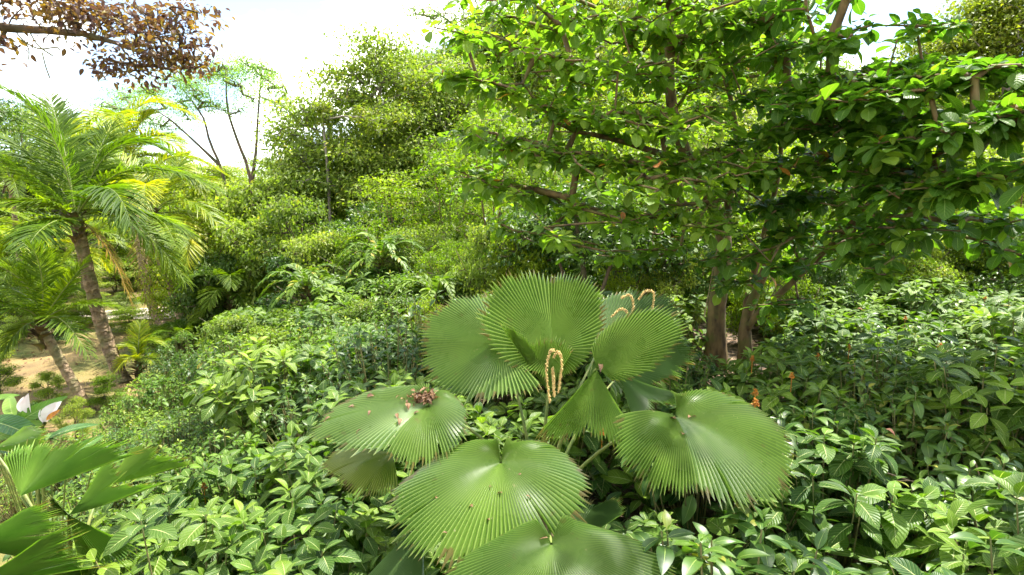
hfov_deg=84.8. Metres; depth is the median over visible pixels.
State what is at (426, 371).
veined shrub
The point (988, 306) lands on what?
glossy shrub
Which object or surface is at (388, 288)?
leaved shrub
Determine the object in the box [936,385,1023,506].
veined shrub
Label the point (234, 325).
pale bush
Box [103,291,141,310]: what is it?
pale bush
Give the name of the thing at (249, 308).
leaved bush
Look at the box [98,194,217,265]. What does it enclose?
lime bush
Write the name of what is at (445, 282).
pinnate shrub
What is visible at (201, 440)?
leaved shrub
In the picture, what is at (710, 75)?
pale leaf tree
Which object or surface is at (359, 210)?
dark bush
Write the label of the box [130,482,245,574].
veined shrub
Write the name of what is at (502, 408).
veined shrub
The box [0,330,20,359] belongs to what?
lime bush
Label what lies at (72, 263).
lime bush
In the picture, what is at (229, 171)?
pale leaf tree
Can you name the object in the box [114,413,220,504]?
leaved shrub
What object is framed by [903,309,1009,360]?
veined shrub
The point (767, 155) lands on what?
slender tree
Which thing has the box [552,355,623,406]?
glossy shrub
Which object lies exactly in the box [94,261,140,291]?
pale bush
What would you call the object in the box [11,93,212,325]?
feather palm
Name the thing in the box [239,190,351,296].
pale bush
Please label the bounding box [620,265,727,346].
veined shrub
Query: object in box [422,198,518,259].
pale bush
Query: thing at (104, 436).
leaved shrub
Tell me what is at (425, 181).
lime bush
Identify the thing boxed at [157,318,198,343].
pale bush
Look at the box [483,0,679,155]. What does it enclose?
pale leaf tree
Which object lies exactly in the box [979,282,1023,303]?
veined shrub
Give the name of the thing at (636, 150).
slender tree
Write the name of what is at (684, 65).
lime leaf tree
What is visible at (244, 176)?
lime leaf tree
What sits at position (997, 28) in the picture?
golden leaf tree
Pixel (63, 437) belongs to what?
leaved shrub
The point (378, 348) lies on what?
leaved shrub
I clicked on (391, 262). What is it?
pale bush
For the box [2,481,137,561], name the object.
leaved shrub
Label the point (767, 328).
veined shrub
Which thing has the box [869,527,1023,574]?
glossy shrub
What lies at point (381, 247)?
pinnate shrub
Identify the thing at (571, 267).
dark bush
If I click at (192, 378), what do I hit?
leaved shrub
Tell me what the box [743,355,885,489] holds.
veined shrub
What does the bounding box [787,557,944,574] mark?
veined shrub
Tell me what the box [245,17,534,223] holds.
pale leaf tree
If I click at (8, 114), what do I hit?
dark leaf tree
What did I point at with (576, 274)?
veined shrub
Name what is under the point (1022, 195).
slender tree
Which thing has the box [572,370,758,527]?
veined shrub
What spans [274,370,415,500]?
veined shrub
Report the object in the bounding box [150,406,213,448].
leaved shrub
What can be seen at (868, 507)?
veined shrub
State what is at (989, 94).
lime leaf tree
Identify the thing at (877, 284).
lime bush
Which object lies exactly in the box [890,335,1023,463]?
veined shrub
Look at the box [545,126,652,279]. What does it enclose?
slender tree
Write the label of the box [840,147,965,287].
slender tree
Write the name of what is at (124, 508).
leaved shrub
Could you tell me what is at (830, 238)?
pale bush
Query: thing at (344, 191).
pale bush
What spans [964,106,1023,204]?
pale leaf tree
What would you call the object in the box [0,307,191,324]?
path
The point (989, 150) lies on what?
slender tree
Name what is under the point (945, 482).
glossy shrub
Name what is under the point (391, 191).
slender tree
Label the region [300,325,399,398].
veined shrub
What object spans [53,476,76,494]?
leaved shrub
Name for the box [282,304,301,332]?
leaved shrub
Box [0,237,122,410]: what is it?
feather palm
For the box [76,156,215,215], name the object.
pale leaf tree
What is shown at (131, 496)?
leaved shrub
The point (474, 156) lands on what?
slender tree
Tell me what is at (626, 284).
lime bush
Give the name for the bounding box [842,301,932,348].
veined shrub
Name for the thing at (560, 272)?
leaved shrub
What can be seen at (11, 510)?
leaved shrub
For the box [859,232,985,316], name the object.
pale bush
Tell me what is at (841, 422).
glossy shrub
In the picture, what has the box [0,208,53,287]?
feather palm
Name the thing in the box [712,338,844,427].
veined shrub
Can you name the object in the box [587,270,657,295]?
leaved shrub
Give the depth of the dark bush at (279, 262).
14.64 m
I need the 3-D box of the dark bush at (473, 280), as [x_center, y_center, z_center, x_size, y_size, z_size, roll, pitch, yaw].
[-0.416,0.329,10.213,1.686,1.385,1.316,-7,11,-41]
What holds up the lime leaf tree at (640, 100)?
on the ground at (36, 365)
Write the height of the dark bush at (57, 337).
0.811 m
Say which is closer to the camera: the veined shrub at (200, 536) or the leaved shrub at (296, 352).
the veined shrub at (200, 536)
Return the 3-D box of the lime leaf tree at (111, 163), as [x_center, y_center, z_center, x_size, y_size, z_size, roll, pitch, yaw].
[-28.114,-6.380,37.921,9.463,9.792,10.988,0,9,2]
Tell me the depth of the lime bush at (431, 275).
10.49 m
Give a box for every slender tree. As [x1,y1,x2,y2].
[337,169,442,244]
[391,135,490,259]
[431,103,549,278]
[487,149,588,276]
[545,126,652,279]
[587,137,691,292]
[671,123,763,293]
[719,143,817,290]
[763,136,866,253]
[783,194,853,297]
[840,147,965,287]
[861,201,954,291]
[943,142,1023,275]
[965,152,1023,278]
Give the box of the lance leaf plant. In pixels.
[0,393,125,535]
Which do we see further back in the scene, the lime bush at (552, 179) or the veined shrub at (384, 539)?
the lime bush at (552, 179)
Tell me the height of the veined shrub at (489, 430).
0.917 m
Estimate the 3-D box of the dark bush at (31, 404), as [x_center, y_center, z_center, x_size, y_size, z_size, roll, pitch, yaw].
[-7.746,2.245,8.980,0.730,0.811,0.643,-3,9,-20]
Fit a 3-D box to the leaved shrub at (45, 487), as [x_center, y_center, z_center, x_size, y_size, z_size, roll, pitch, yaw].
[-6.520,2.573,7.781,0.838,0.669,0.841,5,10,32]
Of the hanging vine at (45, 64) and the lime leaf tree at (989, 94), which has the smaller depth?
the hanging vine at (45, 64)
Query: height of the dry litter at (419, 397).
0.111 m
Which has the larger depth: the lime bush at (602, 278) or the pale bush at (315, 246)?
the pale bush at (315, 246)
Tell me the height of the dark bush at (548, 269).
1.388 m
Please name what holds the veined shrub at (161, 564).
on the ground at (36, 365)
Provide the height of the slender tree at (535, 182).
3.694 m
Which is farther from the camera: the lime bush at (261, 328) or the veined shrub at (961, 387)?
the lime bush at (261, 328)
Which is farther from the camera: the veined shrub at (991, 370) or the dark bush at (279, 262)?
the dark bush at (279, 262)
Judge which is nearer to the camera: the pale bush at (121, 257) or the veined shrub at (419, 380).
the veined shrub at (419, 380)
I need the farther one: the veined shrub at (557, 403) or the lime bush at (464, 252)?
the lime bush at (464, 252)
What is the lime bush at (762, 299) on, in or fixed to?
on the ground at (36, 365)
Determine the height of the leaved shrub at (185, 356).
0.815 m
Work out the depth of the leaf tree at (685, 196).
9.49 m
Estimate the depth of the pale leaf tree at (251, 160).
38.46 m
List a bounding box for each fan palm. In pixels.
[0,425,193,574]
[308,269,797,574]
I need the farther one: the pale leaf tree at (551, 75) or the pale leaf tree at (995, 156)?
the pale leaf tree at (551, 75)
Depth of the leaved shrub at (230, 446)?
5.03 m
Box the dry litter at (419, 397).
[396,387,439,409]
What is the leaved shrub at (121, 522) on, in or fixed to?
on the ground at (36, 365)
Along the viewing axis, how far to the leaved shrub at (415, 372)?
5.90 m
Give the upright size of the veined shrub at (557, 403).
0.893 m
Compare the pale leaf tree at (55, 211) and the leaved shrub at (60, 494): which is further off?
the pale leaf tree at (55, 211)
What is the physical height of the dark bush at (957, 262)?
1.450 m
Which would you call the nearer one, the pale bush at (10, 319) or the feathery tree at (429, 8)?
the pale bush at (10, 319)
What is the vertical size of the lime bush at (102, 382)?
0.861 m
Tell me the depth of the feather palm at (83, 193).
12.03 m
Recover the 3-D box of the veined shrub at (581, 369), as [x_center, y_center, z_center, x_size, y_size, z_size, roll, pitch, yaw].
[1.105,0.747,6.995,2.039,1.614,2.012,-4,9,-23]
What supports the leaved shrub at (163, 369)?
on the ground at (36, 365)
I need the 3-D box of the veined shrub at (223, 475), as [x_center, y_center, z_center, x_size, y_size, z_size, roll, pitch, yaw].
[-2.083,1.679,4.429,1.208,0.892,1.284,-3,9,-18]
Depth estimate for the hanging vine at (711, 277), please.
6.95 m
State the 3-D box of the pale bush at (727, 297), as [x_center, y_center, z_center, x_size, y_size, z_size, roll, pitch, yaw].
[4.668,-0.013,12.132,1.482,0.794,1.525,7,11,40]
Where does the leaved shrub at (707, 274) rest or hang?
on the ground at (36, 365)
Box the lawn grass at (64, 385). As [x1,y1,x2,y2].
[0,312,177,429]
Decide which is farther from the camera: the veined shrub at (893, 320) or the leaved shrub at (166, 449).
the veined shrub at (893, 320)
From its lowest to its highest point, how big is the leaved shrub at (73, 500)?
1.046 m
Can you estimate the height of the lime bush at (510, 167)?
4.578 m
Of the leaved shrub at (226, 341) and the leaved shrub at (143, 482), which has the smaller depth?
the leaved shrub at (143, 482)
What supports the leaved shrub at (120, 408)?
on the ground at (36, 365)
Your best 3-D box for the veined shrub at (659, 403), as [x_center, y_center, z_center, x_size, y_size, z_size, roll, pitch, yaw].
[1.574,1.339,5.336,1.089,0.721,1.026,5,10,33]
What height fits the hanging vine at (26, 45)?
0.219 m
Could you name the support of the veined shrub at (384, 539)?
on the ground at (36, 365)
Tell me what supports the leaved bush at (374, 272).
on the ground at (36, 365)
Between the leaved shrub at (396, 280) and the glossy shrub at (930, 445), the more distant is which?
the leaved shrub at (396, 280)
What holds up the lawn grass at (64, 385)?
on the ground at (36, 365)
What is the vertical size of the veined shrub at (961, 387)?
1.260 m
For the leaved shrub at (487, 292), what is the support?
on the ground at (36, 365)
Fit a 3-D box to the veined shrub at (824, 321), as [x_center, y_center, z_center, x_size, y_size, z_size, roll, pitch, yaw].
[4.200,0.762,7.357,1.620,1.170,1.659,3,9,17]
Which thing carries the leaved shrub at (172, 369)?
on the ground at (36, 365)
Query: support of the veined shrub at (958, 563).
on the ground at (36, 365)
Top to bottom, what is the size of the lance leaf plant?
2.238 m
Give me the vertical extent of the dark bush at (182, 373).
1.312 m
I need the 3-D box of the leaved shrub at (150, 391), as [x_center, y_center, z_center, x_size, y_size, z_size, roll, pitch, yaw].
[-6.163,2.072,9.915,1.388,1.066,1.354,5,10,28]
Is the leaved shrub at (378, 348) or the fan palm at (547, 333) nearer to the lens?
the fan palm at (547, 333)
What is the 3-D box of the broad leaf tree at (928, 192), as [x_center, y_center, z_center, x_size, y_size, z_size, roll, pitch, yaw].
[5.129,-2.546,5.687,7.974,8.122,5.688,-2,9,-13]
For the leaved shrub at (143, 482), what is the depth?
5.52 m
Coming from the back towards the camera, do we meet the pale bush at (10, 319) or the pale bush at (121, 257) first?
the pale bush at (121, 257)
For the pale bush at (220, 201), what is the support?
on the ground at (36, 365)
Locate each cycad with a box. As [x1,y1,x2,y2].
[144,316,211,356]
[169,316,217,350]
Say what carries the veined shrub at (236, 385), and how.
on the ground at (36, 365)
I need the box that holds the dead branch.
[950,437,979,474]
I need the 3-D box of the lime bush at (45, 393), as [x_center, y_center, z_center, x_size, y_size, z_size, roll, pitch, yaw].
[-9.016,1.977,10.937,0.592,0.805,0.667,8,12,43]
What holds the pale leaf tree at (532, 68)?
on the ground at (36, 365)
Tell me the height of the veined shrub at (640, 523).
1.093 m
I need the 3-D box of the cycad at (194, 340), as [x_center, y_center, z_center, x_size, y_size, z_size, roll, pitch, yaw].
[-8.391,1.361,15.331,1.706,1.220,1.683,-7,11,-41]
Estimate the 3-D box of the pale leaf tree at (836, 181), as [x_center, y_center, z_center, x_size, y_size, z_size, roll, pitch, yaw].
[7.770,-1.918,13.206,4.701,4.107,4.113,8,12,43]
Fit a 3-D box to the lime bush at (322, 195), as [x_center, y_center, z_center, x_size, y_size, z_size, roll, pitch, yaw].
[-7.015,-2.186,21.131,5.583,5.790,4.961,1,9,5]
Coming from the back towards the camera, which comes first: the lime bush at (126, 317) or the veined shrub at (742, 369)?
the lime bush at (126, 317)
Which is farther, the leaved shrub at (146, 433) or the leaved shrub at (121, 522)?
the leaved shrub at (146, 433)
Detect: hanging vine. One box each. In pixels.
[16,33,29,59]
[21,40,59,49]
[29,32,52,55]
[41,52,49,77]
[704,205,726,316]
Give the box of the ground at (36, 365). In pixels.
[0,211,1023,574]
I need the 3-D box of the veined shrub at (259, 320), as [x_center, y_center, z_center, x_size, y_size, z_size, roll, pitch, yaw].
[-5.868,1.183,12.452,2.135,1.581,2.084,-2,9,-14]
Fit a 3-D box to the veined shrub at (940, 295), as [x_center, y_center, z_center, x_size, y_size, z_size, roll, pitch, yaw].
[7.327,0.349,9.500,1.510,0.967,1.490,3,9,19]
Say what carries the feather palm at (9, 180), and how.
on the ground at (36, 365)
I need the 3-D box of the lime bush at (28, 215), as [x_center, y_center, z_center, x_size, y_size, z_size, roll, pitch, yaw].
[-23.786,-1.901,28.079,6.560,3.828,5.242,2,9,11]
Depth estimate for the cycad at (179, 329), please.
14.73 m
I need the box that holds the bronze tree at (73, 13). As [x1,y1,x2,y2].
[0,0,243,93]
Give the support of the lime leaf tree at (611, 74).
on the ground at (36, 365)
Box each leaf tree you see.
[0,93,90,221]
[0,102,144,243]
[0,124,173,254]
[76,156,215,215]
[160,162,265,210]
[199,164,268,186]
[231,155,326,216]
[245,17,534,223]
[256,139,340,234]
[311,99,414,223]
[314,99,442,227]
[334,46,491,174]
[345,47,497,184]
[374,40,528,175]
[405,62,532,225]
[417,3,564,184]
[420,0,811,369]
[431,110,616,224]
[441,4,613,146]
[476,0,623,152]
[478,178,709,293]
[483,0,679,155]
[517,26,684,184]
[558,82,713,185]
[591,84,801,197]
[595,0,764,153]
[607,143,763,344]
[627,0,830,134]
[675,22,797,141]
[681,0,1023,376]
[721,138,841,250]
[723,26,863,140]
[730,55,964,145]
[739,137,971,254]
[856,58,998,119]
[875,0,1023,107]
[962,87,1010,105]
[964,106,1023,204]
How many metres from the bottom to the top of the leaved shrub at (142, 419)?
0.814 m
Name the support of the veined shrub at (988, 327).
on the ground at (36, 365)
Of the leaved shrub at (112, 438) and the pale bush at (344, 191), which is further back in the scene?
the pale bush at (344, 191)
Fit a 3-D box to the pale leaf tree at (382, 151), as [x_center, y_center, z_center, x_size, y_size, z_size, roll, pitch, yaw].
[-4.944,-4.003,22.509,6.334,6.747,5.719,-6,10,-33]
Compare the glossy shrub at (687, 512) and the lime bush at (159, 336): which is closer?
the glossy shrub at (687, 512)
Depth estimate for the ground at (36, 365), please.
12.57 m
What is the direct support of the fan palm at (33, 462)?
on the ground at (36, 365)
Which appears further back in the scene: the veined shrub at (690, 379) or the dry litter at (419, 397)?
the veined shrub at (690, 379)
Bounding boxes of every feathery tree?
[69,43,303,188]
[387,0,545,96]
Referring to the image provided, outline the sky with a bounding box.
[0,0,1023,210]
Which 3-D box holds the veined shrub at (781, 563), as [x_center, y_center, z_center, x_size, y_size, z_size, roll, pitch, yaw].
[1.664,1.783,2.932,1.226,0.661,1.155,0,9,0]
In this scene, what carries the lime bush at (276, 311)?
on the ground at (36, 365)
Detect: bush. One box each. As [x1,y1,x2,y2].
[0,195,69,264]
[0,211,119,282]
[0,254,85,322]
[0,264,29,297]
[0,294,74,336]
[0,315,33,341]
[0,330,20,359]
[0,362,28,393]
[2,401,56,442]
[26,256,114,297]
[26,370,69,404]
[34,315,81,341]
[35,214,157,281]
[50,395,95,439]
[68,292,110,310]
[68,305,92,329]
[84,371,128,410]
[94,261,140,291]
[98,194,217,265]
[101,227,177,289]
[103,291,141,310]
[106,306,154,332]
[121,323,170,350]
[132,207,253,323]
[138,177,261,311]
[142,331,175,359]
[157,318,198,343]
[160,258,256,341]
[170,348,222,415]
[179,251,266,336]
[186,214,294,318]
[190,314,262,374]
[198,304,273,354]
[228,175,336,266]
[229,323,295,373]
[238,158,367,231]
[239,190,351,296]
[244,252,338,318]
[250,304,343,346]
[256,307,294,330]
[261,230,355,310]
[268,272,364,341]
[310,201,418,258]
[313,298,389,329]
[318,169,438,232]
[319,240,417,278]
[322,216,410,277]
[340,264,420,307]
[354,226,456,293]
[361,293,432,335]
[382,149,496,243]
[384,222,448,249]
[393,238,494,304]
[397,296,448,335]
[401,271,459,315]
[408,245,439,274]
[413,200,504,246]
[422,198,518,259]
[436,222,526,306]
[453,271,499,296]
[454,152,529,211]
[454,237,488,270]
[470,220,554,297]
[489,216,585,282]
[511,143,601,213]
[519,262,561,280]
[560,218,614,281]
[579,268,628,286]
[592,237,678,304]
[633,241,710,335]
[700,205,771,309]
[700,275,746,307]
[726,238,827,344]
[731,267,812,315]
[769,243,874,329]
[802,205,877,279]
[811,251,913,313]
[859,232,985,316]
[906,245,1002,291]
[908,224,1007,298]
[943,232,1023,301]
[986,231,1023,284]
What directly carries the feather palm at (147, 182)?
on the ground at (36, 365)
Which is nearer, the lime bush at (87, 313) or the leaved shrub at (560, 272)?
the leaved shrub at (560, 272)
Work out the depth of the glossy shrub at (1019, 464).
3.70 m
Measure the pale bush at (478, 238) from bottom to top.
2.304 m
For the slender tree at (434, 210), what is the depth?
14.55 m
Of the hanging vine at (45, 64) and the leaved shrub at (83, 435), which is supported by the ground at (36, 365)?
the leaved shrub at (83, 435)
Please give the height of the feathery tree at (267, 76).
11.791 m
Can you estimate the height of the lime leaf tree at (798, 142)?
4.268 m
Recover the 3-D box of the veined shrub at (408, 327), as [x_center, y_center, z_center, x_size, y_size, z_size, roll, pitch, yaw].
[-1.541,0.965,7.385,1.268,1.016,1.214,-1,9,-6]
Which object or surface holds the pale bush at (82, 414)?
on the ground at (36, 365)
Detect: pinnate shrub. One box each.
[255,263,350,314]
[336,232,427,282]
[390,271,474,319]
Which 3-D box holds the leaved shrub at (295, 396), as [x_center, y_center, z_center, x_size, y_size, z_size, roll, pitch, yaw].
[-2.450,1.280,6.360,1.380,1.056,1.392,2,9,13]
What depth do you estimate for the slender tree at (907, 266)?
9.75 m
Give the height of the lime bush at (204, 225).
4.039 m
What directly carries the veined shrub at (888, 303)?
on the ground at (36, 365)
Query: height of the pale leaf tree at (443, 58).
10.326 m
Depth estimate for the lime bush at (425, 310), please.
8.46 m
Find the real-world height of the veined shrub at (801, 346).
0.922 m
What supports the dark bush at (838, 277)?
on the ground at (36, 365)
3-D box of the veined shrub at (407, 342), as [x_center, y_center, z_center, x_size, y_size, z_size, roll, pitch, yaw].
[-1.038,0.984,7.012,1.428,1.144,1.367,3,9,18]
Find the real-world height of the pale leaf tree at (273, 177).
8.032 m
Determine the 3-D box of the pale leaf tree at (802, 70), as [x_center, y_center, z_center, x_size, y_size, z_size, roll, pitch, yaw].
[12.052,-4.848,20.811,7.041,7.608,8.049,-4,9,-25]
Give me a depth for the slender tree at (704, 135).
11.90 m
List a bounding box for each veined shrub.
[62,473,216,572]
[77,496,281,574]
[96,492,243,574]
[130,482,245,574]
[163,432,306,567]
[182,343,307,447]
[193,336,350,456]
[196,307,279,351]
[197,485,384,574]
[228,436,407,553]
[239,560,326,574]
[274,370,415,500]
[280,297,367,347]
[297,349,391,433]
[299,322,366,371]
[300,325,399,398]
[309,271,389,333]
[329,492,471,574]
[336,458,447,569]
[349,379,508,490]
[364,395,522,511]
[367,322,414,389]
[367,545,464,574]
[372,355,477,408]
[383,326,473,402]
[386,369,481,436]
[463,368,576,440]
[485,396,635,532]
[526,378,621,464]
[529,286,689,398]
[566,247,647,297]
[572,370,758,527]
[597,431,752,574]
[612,383,686,451]
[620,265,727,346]
[651,291,708,368]
[671,345,740,410]
[704,423,990,574]
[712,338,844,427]
[731,536,891,574]
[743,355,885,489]
[753,326,870,415]
[754,284,830,330]
[757,303,847,351]
[763,301,903,387]
[782,282,893,339]
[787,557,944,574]
[825,322,988,442]
[841,279,904,326]
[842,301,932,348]
[864,274,985,341]
[874,337,1023,477]
[887,470,1023,574]
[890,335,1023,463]
[894,279,1003,337]
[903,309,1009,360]
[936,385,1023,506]
[944,297,1023,374]
[952,291,1023,331]
[954,290,1023,369]
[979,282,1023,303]
[986,358,1023,437]
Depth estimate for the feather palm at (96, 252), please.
21.84 m
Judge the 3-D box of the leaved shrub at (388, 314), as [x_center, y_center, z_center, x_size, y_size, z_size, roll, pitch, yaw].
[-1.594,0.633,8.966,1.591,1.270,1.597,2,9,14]
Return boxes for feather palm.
[0,74,233,382]
[0,147,52,264]
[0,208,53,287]
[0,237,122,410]
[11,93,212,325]
[27,214,135,298]
[51,146,241,320]
[111,319,167,379]
[171,258,274,332]
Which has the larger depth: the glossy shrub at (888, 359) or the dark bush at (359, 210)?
the dark bush at (359, 210)
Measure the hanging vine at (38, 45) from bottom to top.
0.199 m
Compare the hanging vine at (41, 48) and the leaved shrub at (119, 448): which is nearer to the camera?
the hanging vine at (41, 48)
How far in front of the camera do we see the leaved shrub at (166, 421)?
7.17 m
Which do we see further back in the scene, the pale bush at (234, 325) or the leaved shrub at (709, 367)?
the pale bush at (234, 325)
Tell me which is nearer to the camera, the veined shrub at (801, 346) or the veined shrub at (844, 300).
the veined shrub at (801, 346)
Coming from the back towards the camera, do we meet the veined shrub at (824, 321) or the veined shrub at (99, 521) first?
the veined shrub at (824, 321)
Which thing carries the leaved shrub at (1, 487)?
on the ground at (36, 365)
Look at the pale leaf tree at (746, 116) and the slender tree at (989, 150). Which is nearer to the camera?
the slender tree at (989, 150)
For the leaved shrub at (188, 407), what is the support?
on the ground at (36, 365)
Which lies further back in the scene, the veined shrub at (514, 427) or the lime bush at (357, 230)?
the lime bush at (357, 230)
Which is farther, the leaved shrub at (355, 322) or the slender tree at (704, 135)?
the slender tree at (704, 135)
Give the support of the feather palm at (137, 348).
on the ground at (36, 365)
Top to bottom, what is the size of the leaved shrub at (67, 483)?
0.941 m
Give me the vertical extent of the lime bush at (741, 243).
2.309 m
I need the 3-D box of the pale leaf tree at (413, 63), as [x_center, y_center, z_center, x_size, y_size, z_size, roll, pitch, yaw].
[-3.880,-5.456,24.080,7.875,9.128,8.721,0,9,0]
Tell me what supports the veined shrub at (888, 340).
on the ground at (36, 365)
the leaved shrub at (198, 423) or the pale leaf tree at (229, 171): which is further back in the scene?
the pale leaf tree at (229, 171)
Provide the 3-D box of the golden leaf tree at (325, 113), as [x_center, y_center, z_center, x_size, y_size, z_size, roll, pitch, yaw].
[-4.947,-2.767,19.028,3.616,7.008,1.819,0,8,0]
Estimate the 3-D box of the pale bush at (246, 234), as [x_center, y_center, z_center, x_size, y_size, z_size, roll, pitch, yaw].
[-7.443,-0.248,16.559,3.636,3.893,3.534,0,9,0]
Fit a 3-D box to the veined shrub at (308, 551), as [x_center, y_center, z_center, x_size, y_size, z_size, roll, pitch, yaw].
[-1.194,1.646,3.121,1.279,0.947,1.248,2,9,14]
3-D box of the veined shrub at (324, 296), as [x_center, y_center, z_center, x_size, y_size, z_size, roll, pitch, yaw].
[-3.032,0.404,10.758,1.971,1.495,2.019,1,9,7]
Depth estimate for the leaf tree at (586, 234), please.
8.79 m
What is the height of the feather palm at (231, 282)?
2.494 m
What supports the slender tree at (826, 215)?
on the ground at (36, 365)
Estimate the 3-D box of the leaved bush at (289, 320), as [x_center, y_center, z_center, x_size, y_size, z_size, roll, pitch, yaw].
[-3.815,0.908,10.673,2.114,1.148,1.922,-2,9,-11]
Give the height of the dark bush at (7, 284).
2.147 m
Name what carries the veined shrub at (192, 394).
on the ground at (36, 365)
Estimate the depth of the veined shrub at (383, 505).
3.62 m
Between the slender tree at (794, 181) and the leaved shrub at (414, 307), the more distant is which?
the slender tree at (794, 181)
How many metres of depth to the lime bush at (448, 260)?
10.50 m
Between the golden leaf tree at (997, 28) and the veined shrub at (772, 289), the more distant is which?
the golden leaf tree at (997, 28)
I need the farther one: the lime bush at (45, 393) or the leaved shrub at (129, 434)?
the lime bush at (45, 393)
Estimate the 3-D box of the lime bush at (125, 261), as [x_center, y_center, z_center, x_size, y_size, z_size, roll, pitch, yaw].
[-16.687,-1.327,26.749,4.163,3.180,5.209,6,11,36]
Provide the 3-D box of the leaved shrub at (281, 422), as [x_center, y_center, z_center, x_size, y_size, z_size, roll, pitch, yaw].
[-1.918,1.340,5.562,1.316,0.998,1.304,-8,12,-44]
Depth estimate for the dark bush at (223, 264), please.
15.75 m
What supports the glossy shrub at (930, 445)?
on the ground at (36, 365)
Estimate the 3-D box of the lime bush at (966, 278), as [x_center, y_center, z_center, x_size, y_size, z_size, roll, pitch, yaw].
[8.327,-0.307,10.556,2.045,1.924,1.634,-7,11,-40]
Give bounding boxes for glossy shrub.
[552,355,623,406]
[579,388,832,562]
[623,509,865,574]
[767,395,920,547]
[796,358,954,485]
[798,312,895,357]
[804,338,960,458]
[819,385,1007,525]
[847,451,1023,573]
[869,318,970,380]
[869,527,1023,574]
[929,288,1023,358]
[966,452,1023,529]
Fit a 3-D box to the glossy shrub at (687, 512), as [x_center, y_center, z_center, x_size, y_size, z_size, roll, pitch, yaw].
[1.325,1.343,3.845,1.744,1.228,1.550,-4,9,-24]
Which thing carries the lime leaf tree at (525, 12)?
on the ground at (36, 365)
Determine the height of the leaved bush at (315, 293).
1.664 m
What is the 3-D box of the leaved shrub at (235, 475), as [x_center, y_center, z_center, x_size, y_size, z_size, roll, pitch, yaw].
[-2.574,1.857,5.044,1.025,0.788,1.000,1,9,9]
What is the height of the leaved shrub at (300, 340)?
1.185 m
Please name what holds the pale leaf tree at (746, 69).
on the ground at (36, 365)
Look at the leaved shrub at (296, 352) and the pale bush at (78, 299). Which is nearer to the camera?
the leaved shrub at (296, 352)
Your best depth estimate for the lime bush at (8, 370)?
11.46 m
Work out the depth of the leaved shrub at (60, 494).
6.14 m
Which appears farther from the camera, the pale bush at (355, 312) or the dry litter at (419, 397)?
the pale bush at (355, 312)
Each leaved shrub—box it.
[0,454,14,492]
[0,477,53,522]
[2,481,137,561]
[3,450,76,496]
[32,451,114,513]
[41,472,151,551]
[46,471,117,529]
[47,427,130,495]
[52,433,75,447]
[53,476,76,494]
[68,433,127,481]
[75,445,128,506]
[79,427,157,485]
[86,442,216,516]
[93,408,160,439]
[93,424,143,444]
[95,424,201,521]
[97,387,174,437]
[101,481,151,516]
[101,496,145,519]
[105,421,175,447]
[109,371,182,418]
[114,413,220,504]
[119,491,167,551]
[120,375,191,424]
[120,409,181,441]
[135,345,185,382]
[135,405,216,454]
[135,427,278,514]
[140,354,195,403]
[140,445,223,505]
[146,410,206,438]
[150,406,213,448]
[155,331,201,369]
[161,362,198,405]
[170,374,212,422]
[171,454,277,498]
[179,410,280,487]
[184,345,206,367]
[185,332,258,409]
[190,323,292,418]
[192,400,291,456]
[230,353,342,454]
[254,374,357,482]
[268,338,342,422]
[277,315,368,366]
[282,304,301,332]
[304,316,467,419]
[308,328,396,379]
[314,318,372,342]
[344,270,427,324]
[366,289,443,336]
[368,288,499,405]
[379,262,444,301]
[477,290,579,386]
[548,261,575,280]
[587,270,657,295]
[616,352,731,411]
[685,253,713,296]
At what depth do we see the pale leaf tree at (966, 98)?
20.56 m
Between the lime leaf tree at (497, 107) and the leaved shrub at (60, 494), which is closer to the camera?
the leaved shrub at (60, 494)
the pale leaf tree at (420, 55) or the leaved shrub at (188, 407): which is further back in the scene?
the pale leaf tree at (420, 55)
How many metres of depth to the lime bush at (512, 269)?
8.98 m
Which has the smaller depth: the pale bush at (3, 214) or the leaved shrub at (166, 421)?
the leaved shrub at (166, 421)
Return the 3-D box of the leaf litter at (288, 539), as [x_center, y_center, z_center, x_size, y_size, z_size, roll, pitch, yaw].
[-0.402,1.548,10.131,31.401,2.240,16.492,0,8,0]
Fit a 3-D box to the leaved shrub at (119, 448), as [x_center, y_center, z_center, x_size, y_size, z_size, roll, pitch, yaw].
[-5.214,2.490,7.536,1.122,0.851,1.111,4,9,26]
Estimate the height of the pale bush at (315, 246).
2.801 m
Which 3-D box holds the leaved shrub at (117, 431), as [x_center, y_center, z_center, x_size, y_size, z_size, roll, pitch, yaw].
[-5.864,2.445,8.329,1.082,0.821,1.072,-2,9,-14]
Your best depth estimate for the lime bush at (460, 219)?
16.23 m
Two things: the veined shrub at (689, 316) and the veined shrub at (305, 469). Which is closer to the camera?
the veined shrub at (305, 469)
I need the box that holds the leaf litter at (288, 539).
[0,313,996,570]
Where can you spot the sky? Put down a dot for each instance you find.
(286, 30)
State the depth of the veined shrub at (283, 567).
2.76 m
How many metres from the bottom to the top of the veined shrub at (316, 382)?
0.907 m
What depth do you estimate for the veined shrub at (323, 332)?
7.51 m
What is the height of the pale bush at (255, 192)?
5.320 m
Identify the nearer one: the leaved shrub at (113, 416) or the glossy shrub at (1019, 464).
the glossy shrub at (1019, 464)
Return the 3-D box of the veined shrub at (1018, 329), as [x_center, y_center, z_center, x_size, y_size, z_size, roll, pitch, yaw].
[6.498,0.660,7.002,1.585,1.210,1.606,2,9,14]
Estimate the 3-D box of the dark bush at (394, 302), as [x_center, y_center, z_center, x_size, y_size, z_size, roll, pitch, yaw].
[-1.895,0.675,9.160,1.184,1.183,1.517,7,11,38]

